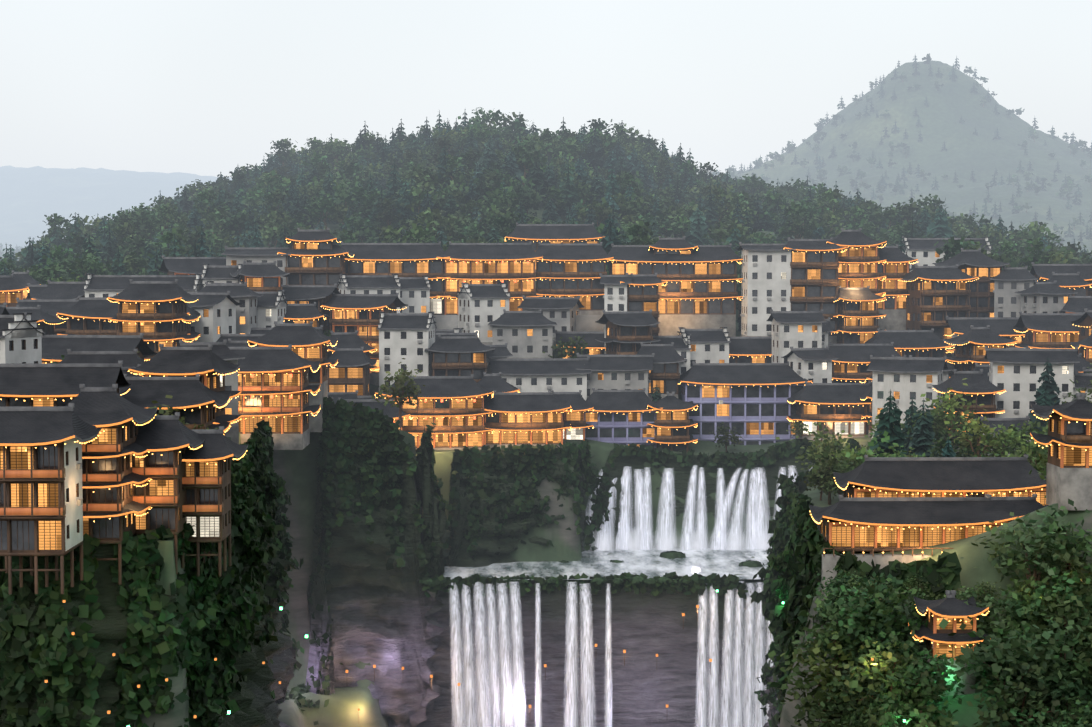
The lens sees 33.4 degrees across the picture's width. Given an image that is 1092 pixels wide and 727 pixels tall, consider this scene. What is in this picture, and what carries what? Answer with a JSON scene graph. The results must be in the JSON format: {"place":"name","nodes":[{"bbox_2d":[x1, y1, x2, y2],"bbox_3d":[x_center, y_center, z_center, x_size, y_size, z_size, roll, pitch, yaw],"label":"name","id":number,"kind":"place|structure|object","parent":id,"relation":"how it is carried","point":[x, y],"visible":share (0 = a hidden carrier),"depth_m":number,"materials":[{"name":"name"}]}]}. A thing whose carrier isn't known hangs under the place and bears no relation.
{"place":"outdoors","nodes":[
{"label":"outdoors","id":0,"kind":"place"},
{"bbox_2d":[221,246,290,284],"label":"house","id":1,"kind":"structure","parent":0,"point":[236,255],"depth_m":372.29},
{"bbox_2d":[0,403,798,726],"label":"cliff","id":2,"kind":"structure","parent":0,"point":[378,609],"depth_m":304.31,"materials":[{"name":"grey stone"}]},
{"bbox_2d":[0,396,793,726],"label":"vines","id":3,"kind":"object","parent":2,"relation":"on","point":[384,442],"visible":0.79,"depth_m":199.98,"materials":[{"name":"green plant"}]},
{"bbox_2d":[0,60,1091,726],"bbox_3d":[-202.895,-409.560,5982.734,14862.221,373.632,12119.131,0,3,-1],"label":"ground","id":4,"kind":"structure","parent":0,"point":[30,198],"depth_m":1505.26,"materials":[{"name":"green plant"}]},
{"bbox_2d":[0,312,44,363],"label":"house","id":5,"kind":"structure","parent":4,"relation":"on","point":[21,334],"depth_m":248.98,"materials":[{"name":"white paint"}]},
{"bbox_2d":[6,305,65,334],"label":"house","id":6,"kind":"structure","parent":4,"relation":"on","point":[46,321],"depth_m":322.99,"materials":[{"name":"grey tile"}]},
{"bbox_2d":[16,298,78,334],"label":"house","id":7,"kind":"structure","parent":4,"relation":"on","point":[52,307],"depth_m":334.82,"materials":[{"name":"grey tile"}]},
{"bbox_2d":[0,403,101,593],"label":"stilt house","id":8,"kind":"structure","parent":4,"relation":"on","point":[41,502],"depth_m":175.11,"materials":[{"name":"white paint"}]},
{"bbox_2d":[33,280,85,299],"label":"house","id":9,"kind":"structure","parent":4,"relation":"on","point":[60,290],"depth_m":351.65,"materials":[{"name":"grey tile"}]},
{"bbox_2d":[0,361,130,406],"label":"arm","id":10,"kind":"object","parent":4,"relation":"on","point":[36,384],"visible":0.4,"depth_m":216.40,"materials":[{"name":"white paint"}]},
{"bbox_2d":[42,333,156,362],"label":"house","id":11,"kind":"structure","parent":4,"relation":"on","point":[55,348],"depth_m":279.18,"materials":[{"name":"grey tile"}]},
{"bbox_2d":[59,349,145,376],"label":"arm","id":12,"kind":"object","parent":4,"relation":"on","point":[130,358],"visible":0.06,"depth_m":251.76,"materials":[{"name":"white paint"}]},
{"bbox_2d":[66,384,156,584],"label":"stilt house","id":13,"kind":"structure","parent":4,"relation":"on","point":[111,507],"depth_m":185.12,"materials":[{"name":"white paint"}]},
{"bbox_2d":[57,296,199,341],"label":"house","id":14,"kind":"structure","parent":4,"relation":"on","point":[87,315],"depth_m":317.81,"materials":[{"name":"grey tile"}]},
{"bbox_2d":[83,273,204,296],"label":"house","id":15,"kind":"structure","parent":4,"relation":"on","point":[104,285],"depth_m":349.92,"materials":[{"name":"tile"}]},
{"bbox_2d":[107,279,198,361],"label":"house","id":16,"kind":"structure","parent":4,"relation":"on","point":[155,312],"depth_m":306.81,"materials":[{"name":"white paint"}]},
{"bbox_2d":[132,412,204,573],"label":"stilt house","id":17,"kind":"structure","parent":4,"relation":"on","point":[165,441],"depth_m":192.16,"materials":[{"name":"white paint"}]},
{"bbox_2d":[119,374,230,431],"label":"building","id":18,"kind":"structure","parent":4,"relation":"on","point":[193,400],"depth_m":226.56,"materials":[{"name":"white paint"}]},
{"bbox_2d":[128,344,241,434],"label":"house","id":19,"kind":"structure","parent":4,"relation":"on","point":[209,366],"depth_m":235.91,"materials":[{"name":"white paint"}]},
{"bbox_2d":[158,255,225,274],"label":"house","id":20,"kind":"structure","parent":4,"relation":"on","point":[181,265],"depth_m":383.94,"materials":[{"name":"grey tile"}]},
{"bbox_2d":[179,340,244,458],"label":"house","id":21,"kind":"structure","parent":4,"relation":"on","point":[222,350],"depth_m":250.51,"materials":[{"name":"white paint"}]},
{"bbox_2d":[182,426,247,575],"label":"stilt house","id":22,"kind":"structure","parent":4,"relation":"on","point":[206,484],"depth_m":197.28,"materials":[{"name":"white paint"}]},
{"bbox_2d":[187,291,242,341],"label":"house","id":23,"kind":"structure","parent":4,"relation":"on","point":[217,318],"depth_m":327.57,"materials":[{"name":"white paint"}]},
{"bbox_2d":[201,264,242,286],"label":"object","id":24,"kind":"structure","parent":4,"relation":"on","point":[218,273],"depth_m":358.69,"materials":[{"name":"tile"}]},
{"bbox_2d":[198,282,262,333],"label":"house","id":25,"kind":"structure","parent":4,"relation":"on","point":[246,311],"depth_m":336.76,"materials":[{"name":"white paint"}]},
{"bbox_2d":[230,261,289,291],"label":"house","id":26,"kind":"structure","parent":4,"relation":"on","point":[260,276],"depth_m":353.08,"materials":[{"name":"grey tile"}]},
{"bbox_2d":[256,290,287,327],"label":"house","id":27,"kind":"structure","parent":4,"relation":"on","point":[271,306],"depth_m":343.62,"materials":[{"name":"white paint"}]},
{"bbox_2d":[228,345,320,449],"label":"house","id":28,"kind":"structure","parent":4,"relation":"on","point":[274,387],"depth_m":283.86,"materials":[{"name":"white paint"}]},
{"bbox_2d":[247,321,337,431],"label":"house","id":29,"kind":"structure","parent":4,"relation":"on","point":[307,341],"depth_m":298.79,"materials":[{"name":"white paint"}]},
{"bbox_2d":[283,302,325,326],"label":"house","id":30,"kind":"structure","parent":4,"relation":"on","point":[301,313],"depth_m":351.06,"materials":[{"name":"grey tile"}]},
{"bbox_2d":[281,284,340,333],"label":"house","id":31,"kind":"structure","parent":4,"relation":"on","point":[319,295],"depth_m":360.66,"materials":[{"name":"grey tile"}]},
{"bbox_2d":[277,241,353,290],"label":"house","id":32,"kind":"structure","parent":4,"relation":"on","point":[316,267],"depth_m":373.59,"materials":[{"name":"wood"}]},
{"bbox_2d":[286,228,340,249],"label":"inn roof pavilion","id":33,"kind":"structure","parent":32,"relation":"on","point":[313,239],"depth_m":375.92,"materials":[{"name":"grey tile"}]},
{"bbox_2d":[327,347,376,395],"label":"house","id":34,"kind":"structure","parent":4,"relation":"on","point":[350,372],"depth_m":337.55,"materials":[{"name":"white paint"}]},
{"bbox_2d":[327,330,379,370],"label":"house","id":35,"kind":"structure","parent":4,"relation":"on","point":[349,340],"depth_m":348.00,"materials":[{"name":"grey tile"}]},
{"bbox_2d":[321,292,407,385],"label":"house","id":36,"kind":"structure","parent":4,"relation":"on","point":[360,313],"depth_m":356.45,"materials":[{"name":"grey tile"}]},
{"bbox_2d":[337,274,401,312],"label":"house","id":37,"kind":"structure","parent":4,"relation":"on","point":[368,284],"depth_m":367.27,"materials":[{"name":"white paint"}]},
{"bbox_2d":[341,241,450,314],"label":"house","id":38,"kind":"structure","parent":4,"relation":"on","point":[410,259],"depth_m":383.94,"materials":[{"name":"white paint"}]},
{"bbox_2d":[377,311,436,398],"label":"house","id":39,"kind":"structure","parent":4,"relation":"on","point":[409,338],"depth_m":346.27,"materials":[{"name":"white paint"}]},
{"bbox_2d":[398,276,430,312],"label":"house","id":40,"kind":"structure","parent":4,"relation":"on","point":[415,294],"depth_m":374.00,"materials":[{"name":"white paint"}]},
{"bbox_2d":[375,374,492,449],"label":"house","id":41,"kind":"structure","parent":4,"relation":"on","point":[452,408],"depth_m":327.41,"materials":[{"name":"white paint"}]},
{"bbox_2d":[424,335,494,381],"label":"house","id":42,"kind":"structure","parent":4,"relation":"on","point":[458,355],"depth_m":346.84,"materials":[{"name":"white paint"}]},
{"bbox_2d":[456,282,510,344],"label":"house","id":43,"kind":"structure","parent":4,"relation":"on","point":[481,307],"depth_m":372.72,"materials":[{"name":"white paint"}]},
{"bbox_2d":[437,241,542,314],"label":"building","id":44,"kind":"structure","parent":4,"relation":"on","point":[511,266],"depth_m":384.16,"materials":[{"name":"white paint"}]},
{"bbox_2d":[433,315,603,330],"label":"retaining wall","id":45,"kind":"structure","parent":4,"relation":"on","point":[586,323],"depth_m":380.12,"materials":[{"name":"white paint"}]},
{"bbox_2d":[488,309,556,358],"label":"house","id":46,"kind":"structure","parent":4,"relation":"on","point":[525,334],"depth_m":363.77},
{"bbox_2d":[484,390,571,447],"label":"house","id":47,"kind":"structure","parent":4,"relation":"on","point":[528,418],"depth_m":329.74,"materials":[{"name":"brown paint"}]},
{"bbox_2d":[488,356,591,400],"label":"house","id":48,"kind":"structure","parent":4,"relation":"on","point":[543,375],"depth_m":349.82,"materials":[{"name":"paint"}]},
{"bbox_2d":[0,107,1091,316],"bbox_3d":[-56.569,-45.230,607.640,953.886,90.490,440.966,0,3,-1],"label":"trees","id":49,"kind":"object","parent":4,"relation":"on","point":[135,230],"visible":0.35,"depth_m":523.24,"materials":[{"name":"green plant"}]},
{"bbox_2d":[0,53,1091,260],"bbox_3d":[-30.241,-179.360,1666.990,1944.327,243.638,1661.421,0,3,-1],"label":"broadleaf forest","id":50,"kind":"object","parent":4,"relation":"on","point":[1027,176],"visible":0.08,"depth_m":1687.51,"materials":[{"name":"green plant"}]},
{"bbox_2d":[2,54,1091,260],"bbox_3d":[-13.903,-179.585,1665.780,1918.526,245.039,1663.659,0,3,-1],"label":"trees","id":51,"kind":"object","parent":4,"relation":"on","point":[897,185],"visible":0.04,"depth_m":1644.55,"materials":[{"name":"green plant"}]},
{"bbox_2d":[517,295,584,350],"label":"house","id":52,"kind":"structure","parent":4,"relation":"on","point":[562,312],"depth_m":377.67,"materials":[{"name":"white paint"}]},
{"bbox_2d":[505,223,603,271],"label":"house","id":53,"kind":"structure","parent":4,"relation":"on","point":[535,234],"depth_m":415.07,"materials":[{"name":"grey tile"}]},
{"bbox_2d":[38,268,1091,499],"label":"trees","id":54,"kind":"object","parent":4,"relation":"on","point":[403,378],"visible":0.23,"depth_m":300.56,"materials":[{"name":"green plant"}]},
{"bbox_2d":[548,390,593,440],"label":"house","id":55,"kind":"structure","parent":4,"relation":"on","point":[580,406],"depth_m":341.95,"materials":[{"name":"brown paint"}]},
{"bbox_2d":[535,242,613,314],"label":"house","id":56,"kind":"structure","parent":4,"relation":"on","point":[569,269],"depth_m":386.42,"materials":[{"name":"brown wood"}]},
{"bbox_2d":[555,330,605,357],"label":"building","id":57,"kind":"structure","parent":4,"relation":"on","point":[594,347],"depth_m":373.07,"materials":[{"name":"grey tile"}]},
{"bbox_2d":[449,581,773,726],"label":"waterfall","id":58,"kind":"structure","parent":4,"relation":"on","point":[571,670],"depth_m":302.12,"materials":[{"name":"white liquid"}]},
{"bbox_2d":[419,462,806,584],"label":"shrubs","id":59,"kind":"object","parent":4,"relation":"on","point":[636,579],"visible":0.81,"depth_m":303.41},
{"bbox_2d":[576,353,654,397],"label":"building","id":60,"kind":"structure","parent":4,"relation":"on","point":[620,372],"depth_m":351.61,"materials":[{"name":"white paint"}]},
{"bbox_2d":[599,273,632,353],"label":"house","id":61,"kind":"structure","parent":4,"relation":"on","point":[615,294],"depth_m":369.63,"materials":[{"name":"paint"}]},
{"bbox_2d":[585,388,662,447],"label":"building","id":62,"kind":"structure","parent":4,"relation":"on","point":[624,417],"depth_m":344.07,"materials":[{"name":"purple paint"}]},
{"bbox_2d":[595,309,659,354],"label":"house","id":63,"kind":"structure","parent":4,"relation":"on","point":[627,332],"depth_m":363.20,"materials":[{"name":"grey tile"}]},
{"bbox_2d":[620,273,666,335],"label":"house","id":64,"kind":"structure","parent":4,"relation":"on","point":[642,292],"depth_m":371.79,"materials":[{"name":"brown paint"}]},
{"bbox_2d":[636,342,686,400],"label":"house","id":65,"kind":"structure","parent":4,"relation":"on","point":[664,375],"depth_m":357.40,"materials":[{"name":"brown wood"}]},
{"bbox_2d":[647,392,697,451],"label":"pavilion","id":66,"kind":"structure","parent":4,"relation":"on","point":[672,423],"depth_m":344.02,"materials":[{"name":"brown wood"}]},
{"bbox_2d":[605,243,742,336],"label":"building","id":67,"kind":"structure","parent":4,"relation":"on","point":[698,291],"depth_m":388.86,"materials":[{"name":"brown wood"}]},
{"bbox_2d":[677,327,730,367],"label":"house","id":68,"kind":"structure","parent":4,"relation":"on","point":[709,345],"depth_m":369.73,"materials":[{"name":"paint"}]},
{"bbox_2d":[678,361,811,444],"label":"building","id":69,"kind":"structure","parent":4,"relation":"on","point":[756,407],"depth_m":353.28,"materials":[{"name":"purple paint"}]},
{"bbox_2d":[729,337,771,362],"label":"house","id":70,"kind":"structure","parent":4,"relation":"on","point":[750,349],"depth_m":372.33,"materials":[{"name":"grey tile"}]},
{"bbox_2d":[766,309,826,362],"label":"house","id":71,"kind":"structure","parent":4,"relation":"on","point":[798,329],"depth_m":364.42,"materials":[{"name":"white paint"}]},
{"bbox_2d":[781,346,837,382],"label":"house","id":72,"kind":"structure","parent":4,"relation":"on","point":[813,365],"depth_m":355.75,"materials":[{"name":"white paint"}]},
{"bbox_2d":[783,237,846,345],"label":"building","id":73,"kind":"structure","parent":4,"relation":"on","point":[814,279],"depth_m":380.03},
{"bbox_2d":[787,381,870,440],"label":"house","id":74,"kind":"structure","parent":4,"relation":"on","point":[835,407],"depth_m":345.54,"materials":[{"name":"brown wood"}]},
{"bbox_2d":[826,228,886,333],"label":"tower","id":75,"kind":"structure","parent":4,"relation":"on","point":[858,259],"depth_m":385.00,"materials":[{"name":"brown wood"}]},
{"bbox_2d":[831,286,886,343],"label":"tower","id":76,"kind":"structure","parent":4,"relation":"on","point":[858,313],"depth_m":378.75,"materials":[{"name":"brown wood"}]},
{"bbox_2d":[828,342,901,382],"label":"house","id":77,"kind":"structure","parent":4,"relation":"on","point":[851,364],"depth_m":365.31,"materials":[{"name":"brown wood"}]},
{"bbox_2d":[821,548,952,600],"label":"stone terrace","id":78,"kind":"structure","parent":4,"relation":"on","point":[829,562],"depth_m":220.04,"materials":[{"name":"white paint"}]},
{"bbox_2d":[872,244,917,329],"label":"tower building","id":79,"kind":"structure","parent":4,"relation":"on","point":[894,268],"depth_m":387.40,"materials":[{"name":"brown paint"}]},
{"bbox_2d":[867,355,947,442],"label":"house","id":80,"kind":"structure","parent":4,"relation":"on","point":[905,380],"depth_m":330.99,"materials":[{"name":"white paint"}]},
{"bbox_2d":[864,328,954,357],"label":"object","id":81,"kind":"object","parent":4,"relation":"on","point":[921,343],"visible":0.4,"depth_m":372.94,"materials":[{"name":"grey tile"}]},
{"bbox_2d":[809,494,1023,553],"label":"long hall","id":82,"kind":"structure","parent":4,"relation":"on","point":[883,522],"depth_m":224.84,"materials":[{"name":"brown wood"}]},
{"bbox_2d":[767,499,1091,726],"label":"trees","id":83,"kind":"object","parent":4,"relation":"on","point":[1055,615],"visible":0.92,"depth_m":200.45,"materials":[{"name":"green plant"}]},
{"bbox_2d":[833,455,1046,504],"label":"long hall","id":84,"kind":"structure","parent":4,"relation":"on","point":[937,476],"depth_m":242.09,"materials":[{"name":"grey tile"}]},
{"bbox_2d":[901,264,978,355],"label":"house","id":85,"kind":"structure","parent":4,"relation":"on","point":[936,296],"depth_m":381.56,"materials":[{"name":"brown wood"}]},
{"bbox_2d":[791,372,1091,504],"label":"trees","id":86,"kind":"object","parent":4,"relation":"on","point":[946,419],"visible":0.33,"depth_m":279.97,"materials":[{"name":"green plant"}]},
{"bbox_2d":[902,237,991,271],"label":"house","id":87,"kind":"structure","parent":4,"relation":"on","point":[922,251],"depth_m":439.63,"materials":[{"name":"paint"}]},
{"bbox_2d":[908,590,988,696],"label":"pavilion","id":88,"kind":"structure","parent":4,"relation":"on","point":[952,610],"depth_m":201.11,"materials":[{"name":"brown wood"}]},
{"bbox_2d":[870,359,1060,456],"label":"conifer trees","id":89,"kind":"object","parent":4,"relation":"on","point":[921,442],"visible":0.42,"depth_m":286.74,"materials":[{"name":"green plant"}]},
{"bbox_2d":[932,369,1005,452],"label":"house","id":90,"kind":"structure","parent":4,"relation":"on","point":[980,388],"depth_m":314.09,"materials":[{"name":"brown wood"}]},
{"bbox_2d":[932,248,1009,316],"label":"house","id":91,"kind":"structure","parent":4,"relation":"on","point":[983,268],"depth_m":388.96,"materials":[{"name":"brown wood"}]},
{"bbox_2d":[943,325,1017,377],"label":"house","id":92,"kind":"structure","parent":4,"relation":"on","point":[970,345],"depth_m":339.17,"materials":[{"name":"brown wood"}]},
{"bbox_2d":[945,316,1024,356],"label":"house","id":93,"kind":"structure","parent":4,"relation":"on","point":[999,326],"depth_m":377.62,"materials":[{"name":"grey tile"}]},
{"bbox_2d":[990,266,1039,316],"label":"house","id":94,"kind":"structure","parent":4,"relation":"on","point":[1009,282],"depth_m":386.28,"materials":[{"name":"white paint"}]},
{"bbox_2d":[985,494,1048,520],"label":"pavilion wing","id":95,"kind":"structure","parent":4,"relation":"on","point":[1020,505],"depth_m":231.65,"materials":[{"name":"grey tile"}]},
{"bbox_2d":[984,346,1079,420],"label":"house","id":96,"kind":"structure","parent":4,"relation":"on","point":[1015,373],"depth_m":317.43,"materials":[{"name":"white paint"}]},
{"bbox_2d":[1015,280,1077,312],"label":"house","id":97,"kind":"structure","parent":4,"relation":"on","point":[1045,297],"depth_m":378.02,"materials":[{"name":"white paint"}]},
{"bbox_2d":[1013,311,1084,354],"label":"house","id":98,"kind":"structure","parent":4,"relation":"on","point":[1050,331],"depth_m":365.85,"materials":[{"name":"grey tile"}]},
{"bbox_2d":[1030,393,1091,509],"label":"tower building","id":99,"kind":"structure","parent":4,"relation":"on","point":[1067,439],"depth_m":214.39,"materials":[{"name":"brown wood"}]},
{"bbox_2d":[1030,262,1091,295],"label":"house","id":100,"kind":"structure","parent":4,"relation":"on","point":[1043,272],"depth_m":392.74,"materials":[{"name":"grey tile"}]},
{"bbox_2d":[0,0,1091,177],"label":"sky","id":101,"kind":"structure","parent":0,"point":[199,87],"materials":[{"name":"white"}]},
{"bbox_2d":[443,548,769,579],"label":"pool water","id":102,"kind":"structure","parent":0,"point":[708,561],"depth_m":317.82,"materials":[{"name":"white liquid"}]},
{"bbox_2d":[595,527,771,550],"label":"spray","id":103,"kind":"object","parent":102,"relation":"on","point":[603,544],"visible":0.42,"depth_m":335.86,"materials":[{"name":"white liquid"}]},
{"bbox_2d":[409,425,847,726],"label":"cliff","id":104,"kind":"structure","parent":0,"point":[487,548],"depth_m":321.71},
{"bbox_2d":[416,422,859,576],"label":"vines","id":105,"kind":"object","parent":104,"relation":"attached to","point":[522,456],"visible":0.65,"depth_m":322.65,"materials":[{"name":"green plant"}]},
{"bbox_2d":[585,465,812,549],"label":"waterfall","id":106,"kind":"structure","parent":104,"relation":"attached to","point":[755,526],"depth_m":337.07,"materials":[{"name":"white liquid"}]},
{"bbox_2d":[737,242,795,336],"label":"building","id":107,"kind":"structure","parent":0,"point":[766,277],"depth_m":378.94,"materials":[{"name":"white paint"}]},
{"bbox_2d":[760,485,879,726],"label":"cliff","id":108,"kind":"structure","parent":0,"point":[773,710],"depth_m":288.11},
{"bbox_2d":[750,473,961,726],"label":"vines","id":109,"kind":"object","parent":108,"relation":"on","point":[796,537],"visible":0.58,"depth_m":241.85,"materials":[{"name":"green plant"}]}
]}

